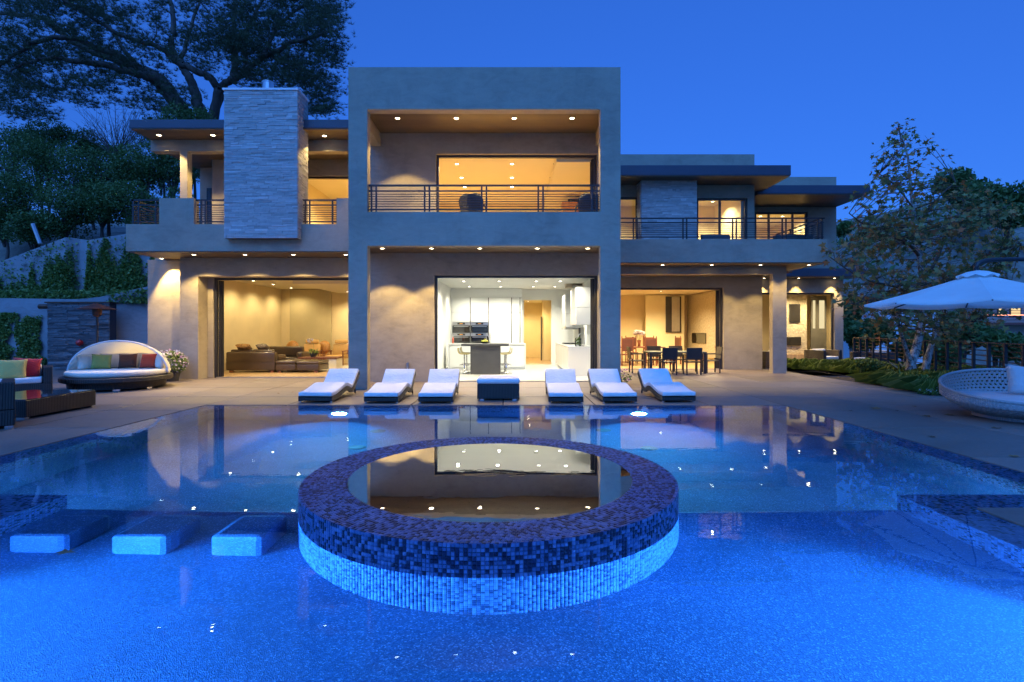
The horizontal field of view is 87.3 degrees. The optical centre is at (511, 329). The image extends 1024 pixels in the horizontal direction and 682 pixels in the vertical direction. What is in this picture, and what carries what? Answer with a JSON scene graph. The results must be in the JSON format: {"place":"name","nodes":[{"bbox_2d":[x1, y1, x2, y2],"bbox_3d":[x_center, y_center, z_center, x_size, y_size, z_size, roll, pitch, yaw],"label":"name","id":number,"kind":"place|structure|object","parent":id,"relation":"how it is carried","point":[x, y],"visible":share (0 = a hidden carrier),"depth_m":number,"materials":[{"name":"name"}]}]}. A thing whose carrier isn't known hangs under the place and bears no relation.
{"place":"outdoors","nodes":[
{"label":"outdoors","id":0,"kind":"place"},
{"bbox_2d":[0,367,1023,526],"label":"deck","id":1,"kind":"structure","parent":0,"point":[964,432],"depth_m":10.99,"materials":[{"name":"tile"}]},
{"bbox_2d":[0,378,14,428],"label":"wicker armchair","id":2,"kind":"object","parent":1,"relation":"on","point":[7,403],"visible":1,"depth_m":8.10,"materials":[{"name":"brown wicker"}]},
{"bbox_2d":[0,364,52,391],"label":"wicker sofa","id":3,"kind":"object","parent":1,"relation":"on","point":[43,380],"visible":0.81,"depth_m":12.08,"materials":[{"name":"brown wicker"}]},
{"bbox_2d":[0,359,27,378],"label":"pillow","id":4,"kind":"object","parent":3,"relation":"on","point":[12,368],"visible":0.94,"depth_m":11.96,"materials":[{"name":"green fabric"}]},
{"bbox_2d":[13,357,41,376],"bbox_3d":[-11.120,0.880,12.300,0.500,0.460,0.169,8,-24,-44],"label":"pillow","id":5,"kind":"object","parent":3,"relation":"on","point":[33,367],"visible":0.61,"depth_m":12.32,"materials":[{"name":"fabric"}]},
{"bbox_2d":[15,390,95,419],"bbox_3d":[-8.680,1.334,9.650,1.240,0.332,1.500,0,0,0],"label":"coffee table","id":6,"kind":"object","parent":1,"relation":"on","point":[29,403],"visible":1,"depth_m":9.54,"materials":[{"name":"brown wicker"}]},
{"bbox_2d":[0,287,147,363],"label":"retaining wall","id":7,"kind":"structure","parent":1,"relation":"on","point":[131,322],"depth_m":20.22,"materials":[{"name":"paint"}]},
{"bbox_2d":[0,312,47,364],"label":"ivy","id":8,"kind":"object","parent":7,"relation":"attached to","point":[29,325],"visible":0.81,"depth_m":19.89,"materials":[{"name":"green plant"}]},
{"bbox_2d":[0,234,149,290],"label":"garden wall","id":9,"kind":"structure","parent":1,"relation":"on","point":[81,246],"depth_m":21.60,"materials":[{"name":"paint"}]},
{"bbox_2d":[0,235,154,298],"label":"ivy","id":10,"kind":"object","parent":9,"relation":"attached to","point":[131,277],"visible":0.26,"depth_m":21.46,"materials":[{"name":"green plant"}]},
{"bbox_2d":[37,302,117,369],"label":"shower wall","id":11,"kind":"structure","parent":1,"relation":"on","point":[69,324],"depth_m":19.60,"materials":[{"name":"stone"}]},
{"bbox_2d":[76,303,117,342],"bbox_3d":[-11.748,0.383,15.200,0.940,2.235,0.940,0,0,0],"label":"patio heater","id":12,"kind":"object","parent":1,"relation":"on","point":[96,308],"visible":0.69,"depth_m":15.13,"materials":[{"name":"brown metal"}]},
{"bbox_2d":[58,340,172,391],"bbox_3d":[-10.081,0.887,13.750,2.380,1.226,2.380,0,0,-14],"label":"canopy daybed","id":13,"kind":"object","parent":1,"relation":"on","point":[79,374],"visible":0.74,"depth_m":13.53,"materials":[{"name":"fabric"}]},
{"bbox_2d":[90,354,111,368],"bbox_3d":[-10.590,0.835,13.850,0.430,0.400,0.159,5,-23,-38],"label":"pillow","id":14,"kind":"object","parent":13,"relation":"on","point":[101,361],"visible":1,"depth_m":13.79,"materials":[{"name":"green fabric"}]},
{"bbox_2d":[117,353,137,368],"bbox_3d":[-10.129,0.835,14.150,0.430,0.400,0.159,-2,-19,-18],"label":"pillow","id":15,"kind":"object","parent":13,"relation":"on","point":[127,360],"visible":1,"depth_m":14.10,"materials":[{"name":"brown fabric"}]},
{"bbox_2d":[139,354,156,367],"bbox_3d":[-9.586,0.835,14.162,0.430,0.400,0.159,-2,-20,0],"label":"pillow","id":16,"kind":"object","parent":13,"relation":"on","point":[147,360],"visible":0.99,"depth_m":14.09,"materials":[{"name":"red fabric"}]},
{"bbox_2d":[160,349,187,381],"bbox_3d":[-9.915,1.034,15.587,0.971,0.933,0.860,0,0,0],"label":"flower pot","id":17,"kind":"object","parent":1,"relation":"on","point":[179,360],"visible":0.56,"depth_m":15.51,"materials":[{"name":"grey stone"}]},
{"bbox_2d":[298,369,359,402],"bbox_3d":[-3.972,1.213,11.800,0.700,0.578,1.804,0,0,2],"label":"sun lounger","id":18,"kind":"object","parent":1,"relation":"on","point":[335,385],"visible":1,"depth_m":11.56,"materials":[{"name":"fabric"}]},
{"bbox_2d":[364,369,415,402],"bbox_3d":[-2.623,1.213,11.721,0.700,0.578,1.804,0,0,1],"label":"sun lounger","id":19,"kind":"object","parent":1,"relation":"on","point":[396,385],"visible":1,"depth_m":11.47,"materials":[{"name":"white fabric"}]},
{"bbox_2d":[418,369,459,403],"bbox_3d":[-1.555,1.213,11.701,0.700,0.578,1.804,0,0,-1],"label":"sun lounger","id":20,"kind":"object","parent":1,"relation":"on","point":[442,385],"visible":1,"depth_m":11.46,"materials":[{"name":"white fabric"}]},
{"bbox_2d":[126,67,869,389],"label":"house","id":21,"kind":"structure","parent":1,"relation":"on","point":[366,237],"depth_m":15.40,"materials":[{"name":"paint"}]},
{"bbox_2d":[226,349,285,372],"bbox_3d":[-9.000,1.100,18.940,1.700,0.800,0.980,0,0,0],"label":"leather sofa","id":22,"kind":"object","parent":21,"relation":"on","point":[255,359],"visible":0.92,"depth_m":18.45,"materials":[{"name":"brown leather"}]},
{"bbox_2d":[214,278,347,377],"bbox_3d":[-6.066,-0.048,16.700,6.332,3.095,0.140,0,0,0],"label":"window","id":23,"kind":"structure","parent":21,"relation":"in","point":[215,279],"depth_m":16.65,"materials":[{"name":"brown metal"}]},
{"bbox_2d":[269,346,309,358],"bbox_3d":[-9.000,1.050,21.050,1.900,0.740,0.900,0,0,0],"label":"leather loveseat","id":24,"kind":"object","parent":21,"relation":"on","point":[292,352],"visible":0.37,"depth_m":21.25,"materials":[{"name":"leather"}]},
{"bbox_2d":[275,359,328,372],"bbox_3d":[-7.380,1.290,18.940,1.520,0.420,1.020,0,0,0],"label":"leather chaise","id":25,"kind":"object","parent":21,"relation":"on","point":[299,364],"visible":1,"depth_m":18.45,"materials":[{"name":"brown leather"}]},
{"bbox_2d":[266,365,347,370],"bbox_3d":[-7.050,1.486,20.700,3.700,0.012,2.600,0,0,0],"label":"rug","id":26,"kind":"object","parent":21,"relation":"on","point":[343,367],"visible":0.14,"depth_m":19.40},
{"bbox_2d":[298,356,342,368],"bbox_3d":[-7.228,1.270,20.300,1.440,0.460,0.800,0,0,0],"label":"table","id":27,"kind":"object","parent":26,"relation":"on","point":[335,362],"visible":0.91,"depth_m":19.94,"materials":[{"name":"red wood"}]},
{"bbox_2d":[323,340,347,365],"bbox_3d":[-7.265,0.971,22.357,0.860,1.058,0.874,0,0,6],"label":"tan armchair","id":28,"kind":"object","parent":21,"relation":"on","point":[340,347],"visible":0.66,"depth_m":22.62,"materials":[{"name":"fabric"}]},
{"bbox_2d":[459,193,485,211],"bbox_3d":[-1.030,-3.093,14.215,0.705,0.925,0.581,0,0,15],"label":"rattan chair","id":29,"kind":"object","parent":21,"relation":"on","point":[469,203],"visible":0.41,"depth_m":14.00,"materials":[{"name":"brown wicker"}]},
{"bbox_2d":[461,343,508,373],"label":"kitchen island","id":30,"kind":"structure","parent":21,"relation":"on","point":[485,358],"depth_m":17.81,"materials":[{"name":"grey stone"}]},
{"bbox_2d":[451,289,521,342],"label":"kitchen cabinets","id":31,"kind":"object","parent":21,"relation":"on","point":[499,311],"visible":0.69,"depth_m":22.30,"materials":[{"name":"white paint"}]},
{"bbox_2d":[453,322,469,332],"bbox_3d":[-2.112,-0.073,22.268,0.715,0.442,0.061,0,0,0],"label":"wall oven","id":32,"kind":"object","parent":31,"relation":"attached to","point":[461,327],"depth_m":22.28,"materials":[{"name":"metal"}]},
{"bbox_2d":[471,322,487,332],"bbox_3d":[-1.350,-0.073,22.268,0.710,0.442,0.061,0,0,0],"label":"wall oven","id":33,"kind":"object","parent":31,"relation":"attached to","point":[479,327],"depth_m":22.28,"materials":[{"name":"metal"}]},
{"bbox_2d":[448,333,525,368],"bbox_3d":[-0.943,0.821,20.375,2.907,1.358,0.750,0,0,0],"label":"kitchen peninsula","id":34,"kind":"object","parent":21,"relation":"on","point":[516,358],"visible":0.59,"depth_m":20.03,"materials":[{"name":"white paint"}]},
{"bbox_2d":[449,345,467,366],"bbox_3d":[-1.987,1.012,20.045,0.691,0.817,0.030,0,0,0],"label":"cabinet","id":35,"kind":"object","parent":34,"relation":"in","point":[455,359],"depth_m":20.03,"materials":[{"name":"white paint"}]},
{"bbox_2d":[505,345,523,366],"bbox_3d":[0.103,1.012,20.045,0.691,0.817,0.030,0,0,0],"label":"base cabinet","id":36,"kind":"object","parent":34,"relation":"in","point":[516,358],"depth_m":20.03,"materials":[{"name":"white paint"}]},
{"bbox_2d":[435,276,596,381],"bbox_3d":[0.115,-0.018,15.450,4.639,3.035,0.140,0,0,0],"label":"window","id":37,"kind":"structure","parent":21,"relation":"in","point":[436,277],"depth_m":15.40,"materials":[{"name":"brown metal"}]},
{"bbox_2d":[437,155,595,211],"bbox_3d":[0.130,-3.815,15.450,4.584,2.350,0.100,0,0,0],"label":"window","id":38,"kind":"structure","parent":21,"relation":"in","point":[438,156],"depth_m":15.40,"materials":[{"name":"brown metal"}]},
{"bbox_2d":[556,333,589,375],"bbox_3d":[2.200,0.808,19.675,0.800,1.384,5.150,0,0,0],"label":"sink counter","id":39,"kind":"object","parent":21,"relation":"on","point":[572,356],"visible":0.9,"depth_m":17.10,"materials":[{"name":"white paint"}]},
{"bbox_2d":[562,287,589,328],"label":"wall cupboards","id":40,"kind":"object","parent":21,"relation":"attached to","point":[576,306],"depth_m":17.15,"materials":[{"name":"white paint"}]},
{"bbox_2d":[574,193,598,211],"bbox_3d":[2.024,-3.093,14.214,0.705,0.925,0.581,0,0,-10],"label":"rattan chair","id":41,"kind":"object","parent":21,"relation":"on","point":[585,204],"visible":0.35,"depth_m":13.99,"materials":[{"name":"brown wicker"}]},
{"bbox_2d":[621,337,633,365],"bbox_3d":[4.700,0.885,22.049,0.510,1.230,0.482,0,0,0],"label":"carved chair","id":42,"kind":"object","parent":21,"relation":"on","point":[626,342],"visible":0.73,"depth_m":21.82,"materials":[{"name":"red wood"}]},
{"bbox_2d":[578,288,721,368],"bbox_3d":[5.189,-0.026,20.150,5.378,3.052,0.140,0,0,0],"label":"window","id":43,"kind":"structure","parent":21,"relation":"in","point":[720,289],"depth_m":20.10,"materials":[{"name":"brown metal"}]},
{"bbox_2d":[697,198,746,238],"bbox_3d":[7.835,-3.759,20.105,1.876,2.256,0.090,0,0,0],"label":"window","id":44,"kind":"structure","parent":21,"relation":"in","point":[719,200],"depth_m":20.06,"materials":[{"name":"brown metal"}]},
{"bbox_2d":[755,212,806,238],"bbox_3d":[11.556,-4.025,23.105,2.251,1.988,0.090,0,0,0],"label":"window","id":45,"kind":"structure","parent":21,"relation":"in","point":[768,214],"depth_m":23.06,"materials":[{"name":"glass"}]},
{"bbox_2d":[789,304,799,322],"bbox_3d":[13.257,-0.749,25.169,0.506,0.867,0.051,0,0,0],"label":"wall art","id":46,"kind":"object","parent":21,"relation":"attached to","point":[794,313],"visible":1,"depth_m":25.14,"materials":[{"name":"grey metal"}]},
{"bbox_2d":[810,296,826,348],"bbox_3d":[14.634,-0.043,25.622,0.744,3.087,0.075,0,0,0],"label":"door","id":47,"kind":"structure","parent":21,"relation":"in","point":[818,304],"depth_m":25.60,"materials":[{"name":"wood"}]},
{"bbox_2d":[477,375,519,400],"bbox_3d":[-0.288,1.268,11.715,0.910,0.465,0.870,0,0,0],"label":"ottoman","id":48,"kind":"object","parent":1,"relation":"on","point":[497,386],"visible":1,"depth_m":11.29,"materials":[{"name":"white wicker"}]},
{"bbox_2d":[545,369,582,403],"bbox_3d":[1.103,1.213,11.701,0.700,0.578,1.804,0,0,1],"label":"sun lounger","id":49,"kind":"object","parent":1,"relation":"on","point":[561,385],"visible":1,"depth_m":11.45,"materials":[{"name":"white fabric"}]},
{"bbox_2d":[587,369,636,402],"bbox_3d":[2.154,1.213,11.740,0.700,0.578,1.804,0,0,-2],"label":"sun lounger","id":50,"kind":"object","parent":1,"relation":"on","point":[606,384],"visible":1,"depth_m":11.49,"materials":[{"name":"white fabric"}]},
{"bbox_2d":[627,347,645,372],"bbox_3d":[4.280,1.053,18.500,0.573,0.894,0.500,0,0,1],"label":"outdoor dining chair","id":51,"kind":"object","parent":1,"relation":"on","point":[629,353],"visible":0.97,"depth_m":18.29,"materials":[{"name":"brown metal"}]},
{"bbox_2d":[637,368,695,402],"bbox_3d":[3.369,1.213,11.860,0.700,0.578,1.804,0,0,-3],"label":"sun lounger","id":52,"kind":"object","parent":1,"relation":"on","point":[660,384],"visible":1,"depth_m":11.64,"materials":[{"name":"white fabric"}]},
{"bbox_2d":[658,348,677,374],"bbox_3d":[5.175,1.053,17.794,0.500,0.894,0.573,0,0,2],"label":"outdoor dining chair","id":53,"kind":"object","parent":1,"relation":"on","point":[669,354],"visible":0.97,"depth_m":17.55,"materials":[{"name":"brown wicker"}]},
{"bbox_2d":[642,351,706,373],"bbox_3d":[5.597,1.130,18.550,1.950,0.740,0.950,0,0,0],"label":"outdoor dining table","id":54,"kind":"object","parent":1,"relation":"on","point":[704,360],"visible":0.68,"depth_m":18.10,"materials":[{"name":"brown metal"}]},
{"bbox_2d":[682,348,701,374],"bbox_3d":[5.975,1.053,17.794,0.500,0.894,0.573,0,0,3],"label":"outdoor dining chair","id":55,"kind":"object","parent":1,"relation":"on","point":[694,354],"visible":1,"depth_m":17.56,"materials":[{"name":"wicker"}]},
{"bbox_2d":[702,347,722,372],"bbox_3d":[6.913,1.053,18.550,0.573,0.894,0.500,0,0,1],"label":"outdoor dining chair","id":56,"kind":"object","parent":1,"relation":"on","point":[719,350],"visible":0.86,"depth_m":18.41,"materials":[{"name":"brown metal"}]},
{"bbox_2d":[787,357,827,369],"bbox_3d":[11.082,1.304,20.345,2.088,0.432,2.030,0,0,0],"label":"sedge clump","id":57,"kind":"object","parent":1,"relation":"on","point":[794,363],"visible":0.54,"depth_m":19.87,"materials":[{"name":"plant"}]},
{"bbox_2d":[804,349,841,359],"bbox_3d":[12.691,1.150,21.917,1.050,0.700,0.900,0,0,-22],"label":"garden armchair","id":58,"kind":"object","parent":1,"relation":"on","point":[819,354],"visible":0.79,"depth_m":21.68,"materials":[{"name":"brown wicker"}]},
{"bbox_2d":[799,358,847,369],"bbox_3d":[11.524,1.305,19.893,2.142,0.430,2.115,0,0,0],"label":"sedge clump","id":59,"kind":"object","parent":1,"relation":"on","point":[816,363],"visible":0.36,"depth_m":19.55,"materials":[{"name":"plant"}]},
{"bbox_2d":[819,361,857,373],"bbox_3d":[11.837,1.305,18.294,2.066,0.430,1.998,0,0,0],"label":"sedge clump","id":60,"kind":"object","parent":1,"relation":"on","point":[839,365],"visible":0.29,"depth_m":18.31,"materials":[{"name":"plant"}]},
{"bbox_2d":[850,350,894,360],"bbox_3d":[13.988,1.150,20.768,1.300,0.700,0.950,0,0,-15],"label":"garden armchair","id":61,"kind":"object","parent":1,"relation":"on","point":[854,355],"visible":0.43,"depth_m":20.42,"materials":[{"name":"brown wicker"}]},
{"bbox_2d":[853,337,1023,388],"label":"metal fence","id":62,"kind":"object","parent":1,"relation":"on","point":[1005,346],"visible":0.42,"depth_m":14.62,"materials":[{"name":"brown metal"}]},
{"bbox_2d":[864,257,1023,309],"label":"cantilever umbrella","id":63,"kind":"object","parent":1,"relation":"on","point":[976,288],"visible":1,"depth_m":8.32,"materials":[{"name":"fabric"}]},
{"bbox_2d":[938,368,1023,422],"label":"round wicker daybed","id":64,"kind":"object","parent":1,"relation":"on","point":[1000,403],"visible":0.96,"depth_m":9.31,"materials":[{"name":"wicker"}]},
{"bbox_2d":[1005,364,1023,393],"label":"pillow","id":65,"kind":"object","parent":64,"relation":"on","point":[1015,375],"visible":1,"depth_m":9.38,"materials":[{"name":"white fabric"}]},
{"bbox_2d":[0,197,1023,366],"bbox_3d":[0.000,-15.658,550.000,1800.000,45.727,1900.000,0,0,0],"label":"terrain","id":66,"kind":"structure","parent":0,"point":[16,248],"depth_m":60.01,"materials":[{"name":"plant"}]},
{"bbox_2d":[0,203,37,259],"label":"evergreen tree","id":67,"kind":"object","parent":66,"relation":"on","point":[3,214],"visible":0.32,"depth_m":25.98,"materials":[{"name":"green plant"}]},
{"bbox_2d":[0,121,54,234],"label":"evergreen tree","id":68,"kind":"object","parent":66,"relation":"on","point":[4,134],"visible":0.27,"depth_m":29.72,"materials":[{"name":"green plant"}]},
{"bbox_2d":[0,208,69,249],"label":"evergreen tree","id":69,"kind":"object","parent":66,"relation":"on","point":[25,232],"visible":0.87,"depth_m":24.91,"materials":[{"name":"green plant"}]},
{"bbox_2d":[0,151,71,211],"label":"evergreen tree","id":70,"kind":"object","parent":66,"relation":"on","point":[14,192],"visible":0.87,"depth_m":26.29,"materials":[{"name":"green plant"}]},
{"bbox_2d":[0,129,91,212],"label":"evergreen tree","id":71,"kind":"object","parent":66,"relation":"on","point":[27,153],"visible":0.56,"depth_m":28.15,"materials":[{"name":"green plant"}]},
{"bbox_2d":[17,115,74,212],"bbox_3d":[-29.369,-9.938,33.818,3.517,6.966,2.073,0,0,0],"label":"evergreen tree","id":72,"kind":"object","parent":66,"relation":"on","point":[58,133],"visible":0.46,"depth_m":33.51,"materials":[{"name":"green plant"}]},
{"bbox_2d":[12,148,117,237],"bbox_3d":[-23.323,-7.103,28.345,5.074,4.708,2.605,0,0,-25],"label":"evergreen tree","id":73,"kind":"object","parent":66,"relation":"on","point":[64,171],"visible":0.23,"depth_m":27.90,"materials":[{"name":"green plant"}]},
{"bbox_2d":[30,177,113,239],"bbox_3d":[-21.180,-5.201,26.054,3.139,4.020,2.951,0,0,0],"label":"evergreen tree","id":74,"kind":"object","parent":66,"relation":"on","point":[63,201],"visible":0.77,"depth_m":25.42,"materials":[{"name":"green plant"}]},
{"bbox_2d":[61,125,116,229],"bbox_3d":[-25.727,-9.268,33.166,3.382,6.362,2.581,0,0,0],"label":"evergreen tree","id":75,"kind":"object","parent":66,"relation":"on","point":[76,138],"visible":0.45,"depth_m":32.57,"materials":[{"name":"green plant"}]},
{"bbox_2d":[67,177,135,237],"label":"evergreen tree","id":76,"kind":"object","parent":66,"relation":"on","point":[102,223],"visible":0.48,"depth_m":25.82,"materials":[{"name":"green plant"}]},
{"bbox_2d":[55,138,156,236],"bbox_3d":[-20.995,-7.384,27.997,4.202,5.167,3.414,0,0,-14],"label":"evergreen tree","id":77,"kind":"object","parent":66,"relation":"on","point":[95,166],"visible":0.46,"depth_m":27.28,"materials":[{"name":"green plant"}]},
{"bbox_2d":[60,93,152,155],"bbox_3d":[-20.797,-10.668,27.990,4.926,3.338,1.760,0,0,0],"label":"bare shrub","id":78,"kind":"object","parent":66,"relation":"on","point":[105,141],"visible":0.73,"depth_m":27.85,"materials":[{"name":"plant"}]},
{"bbox_2d":[98,176,164,225],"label":"evergreen tree","id":79,"kind":"object","parent":66,"relation":"on","point":[122,198],"visible":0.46,"depth_m":25.38,"materials":[{"name":"green plant"}]},
{"bbox_2d":[101,141,179,196],"bbox_3d":[-18.461,-7.057,27.278,3.487,4.808,2.921,0,0,0],"label":"evergreen tree","id":80,"kind":"object","parent":66,"relation":"on","point":[129,172],"visible":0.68,"depth_m":26.67,"materials":[{"name":"green plant"}]},
{"bbox_2d":[124,185,199,223],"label":"evergreen tree","id":81,"kind":"object","parent":66,"relation":"on","point":[169,195],"visible":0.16,"depth_m":25.85,"materials":[{"name":"green plant"}]},
{"bbox_2d":[125,138,199,197],"bbox_3d":[-17.111,-7.038,27.175,3.636,4.764,3.332,0,0,0],"label":"evergreen tree","id":82,"kind":"object","parent":66,"relation":"on","point":[173,173],"visible":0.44,"depth_m":26.43,"materials":[{"name":"green plant"}]},
{"bbox_2d":[0,0,357,123],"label":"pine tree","id":83,"kind":"object","parent":66,"relation":"on","point":[232,40],"visible":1,"depth_m":28.72,"materials":[{"name":"green plant"}]},
{"bbox_2d":[154,100,216,198],"bbox_3d":[-16.858,-8.289,27.829,3.899,7.067,2.535,0,0,0],"label":"evergreen tree","id":84,"kind":"object","parent":66,"relation":"on","point":[199,112],"visible":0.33,"depth_m":27.35,"materials":[{"name":"green plant"}]},
{"bbox_2d":[836,220,855,239],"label":"tree","id":85,"kind":"object","parent":66,"relation":"on","point":[843,226],"visible":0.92,"depth_m":109.01,"materials":[{"name":"green plant"}]},
{"bbox_2d":[843,296,869,353],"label":"tree","id":86,"kind":"object","parent":66,"relation":"on","point":[856,315],"visible":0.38,"depth_m":32.62,"materials":[{"name":"green plant"}]},
{"bbox_2d":[843,317,896,351],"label":"tree","id":87,"kind":"object","parent":66,"relation":"on","point":[851,329],"visible":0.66,"depth_m":27.72,"materials":[{"name":"green plant"}]},
{"bbox_2d":[843,295,946,363],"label":"neighbour house","id":88,"kind":"structure","parent":66,"relation":"on","point":[846,354],"depth_m":44.00,"materials":[{"name":"paint"}]},
{"bbox_2d":[889,328,929,359],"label":"tree","id":89,"kind":"object","parent":66,"relation":"on","point":[907,343],"visible":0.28,"depth_m":26.64,"materials":[{"name":"green plant"}]},
{"bbox_2d":[836,204,1023,295],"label":"hillside scrub","id":90,"kind":"object","parent":66,"relation":"on","point":[930,214],"visible":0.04,"depth_m":82.66,"materials":[{"name":"green plant"}]},
{"bbox_2d":[926,338,966,365],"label":"tree","id":91,"kind":"object","parent":66,"relation":"on","point":[950,355],"visible":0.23,"depth_m":26.36,"materials":[{"name":"green plant"}]},
{"bbox_2d":[928,166,992,238],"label":"tree","id":92,"kind":"object","parent":66,"relation":"on","point":[961,174],"visible":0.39,"depth_m":59.33,"materials":[{"name":"green plant"}]},
{"bbox_2d":[929,311,992,364],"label":"tree","id":93,"kind":"object","parent":66,"relation":"on","point":[967,337],"visible":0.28,"depth_m":29.08,"materials":[{"name":"green plant"}]},
{"bbox_2d":[947,308,1023,334],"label":"neighbour house","id":94,"kind":"structure","parent":66,"relation":"on","point":[1013,323],"depth_m":48.00,"materials":[{"name":"paint"}]},
{"bbox_2d":[957,176,1023,269],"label":"tree","id":95,"kind":"object","parent":66,"relation":"on","point":[1010,194],"visible":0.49,"depth_m":54.51,"materials":[{"name":"green plant"}]},
{"bbox_2d":[976,328,1023,367],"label":"tree","id":96,"kind":"object","parent":66,"relation":"on","point":[997,336],"visible":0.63,"depth_m":27.52,"materials":[{"name":"green plant"}]},
{"bbox_2d":[984,202,1023,278],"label":"tree","id":97,"kind":"object","parent":66,"relation":"on","point":[1014,224],"visible":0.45,"depth_m":49.16,"materials":[{"name":"green plant"}]},
{"bbox_2d":[0,0,1023,221],"label":"sky","id":98,"kind":"structure","parent":0,"point":[809,86],"materials":[{"name":"blue"}]},
{"bbox_2d":[825,377,939,394],"bbox_3d":[13.025,1.710,11.000,6.550,0.380,16.000,0,0,0],"label":"garden bed","id":99,"kind":"object","parent":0,"point":[846,379],"visible":0.07,"depth_m":16.23,"materials":[{"name":"soil"}]},
{"bbox_2d":[859,358,881,372],"bbox_3d":[11.406,1.227,17.007,0.623,0.625,1.084,0,0,39],"label":"round shrub","id":100,"kind":"object","parent":99,"relation":"on","point":[869,362],"visible":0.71,"depth_m":16.73,"materials":[{"name":"green plant"}]},
{"bbox_2d":[846,369,934,384],"bbox_3d":[10.435,1.304,14.340,2.031,0.432,2.002,0,0,0],"label":"sedge clump","id":101,"kind":"object","parent":99,"relation":"on","point":[873,377],"visible":0.3,"depth_m":14.35,"materials":[{"name":"plant"}]},
{"bbox_2d":[818,118,1023,370],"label":"sycamore tree","id":102,"kind":"object","parent":99,"relation":"on","point":[918,231],"visible":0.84,"depth_m":15.03,"materials":[{"name":"green plant"}]},
{"bbox_2d":[877,374,996,393],"bbox_3d":[10.128,1.305,12.782,2.077,0.431,2.044,0,0,0],"label":"sedge clump","id":103,"kind":"object","parent":99,"relation":"on","point":[912,382],"visible":0.33,"depth_m":12.74,"materials":[{"name":"plant"}]},
{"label":"pool basin","id":104,"kind":"structure","parent":0,"visible":0},
{"bbox_2d":[298,437,678,577],"bbox_3d":[-0.190,1.776,4.880,3.258,0.949,3.258,0,0,0],"label":"spa","id":105,"kind":"object","parent":104,"relation":"on","point":[484,507],"visible":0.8,"depth_m":3.97,"materials":[{"name":"tile"}]},
{"bbox_2d":[0,405,1023,681],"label":"pool water","id":106,"kind":"structure","parent":104,"relation":"in","point":[794,545],"depth_m":3.34,"materials":[{"name":"liquid"}]},
{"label":"planter soil","id":107,"kind":"structure","parent":0,"visible":0},
{"bbox_2d":[0,288,147,303],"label":"hedge planting","id":108,"kind":"object","parent":107,"relation":"in","point":[48,293],"visible":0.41,"depth_m":20.36,"materials":[{"name":"green plant"}]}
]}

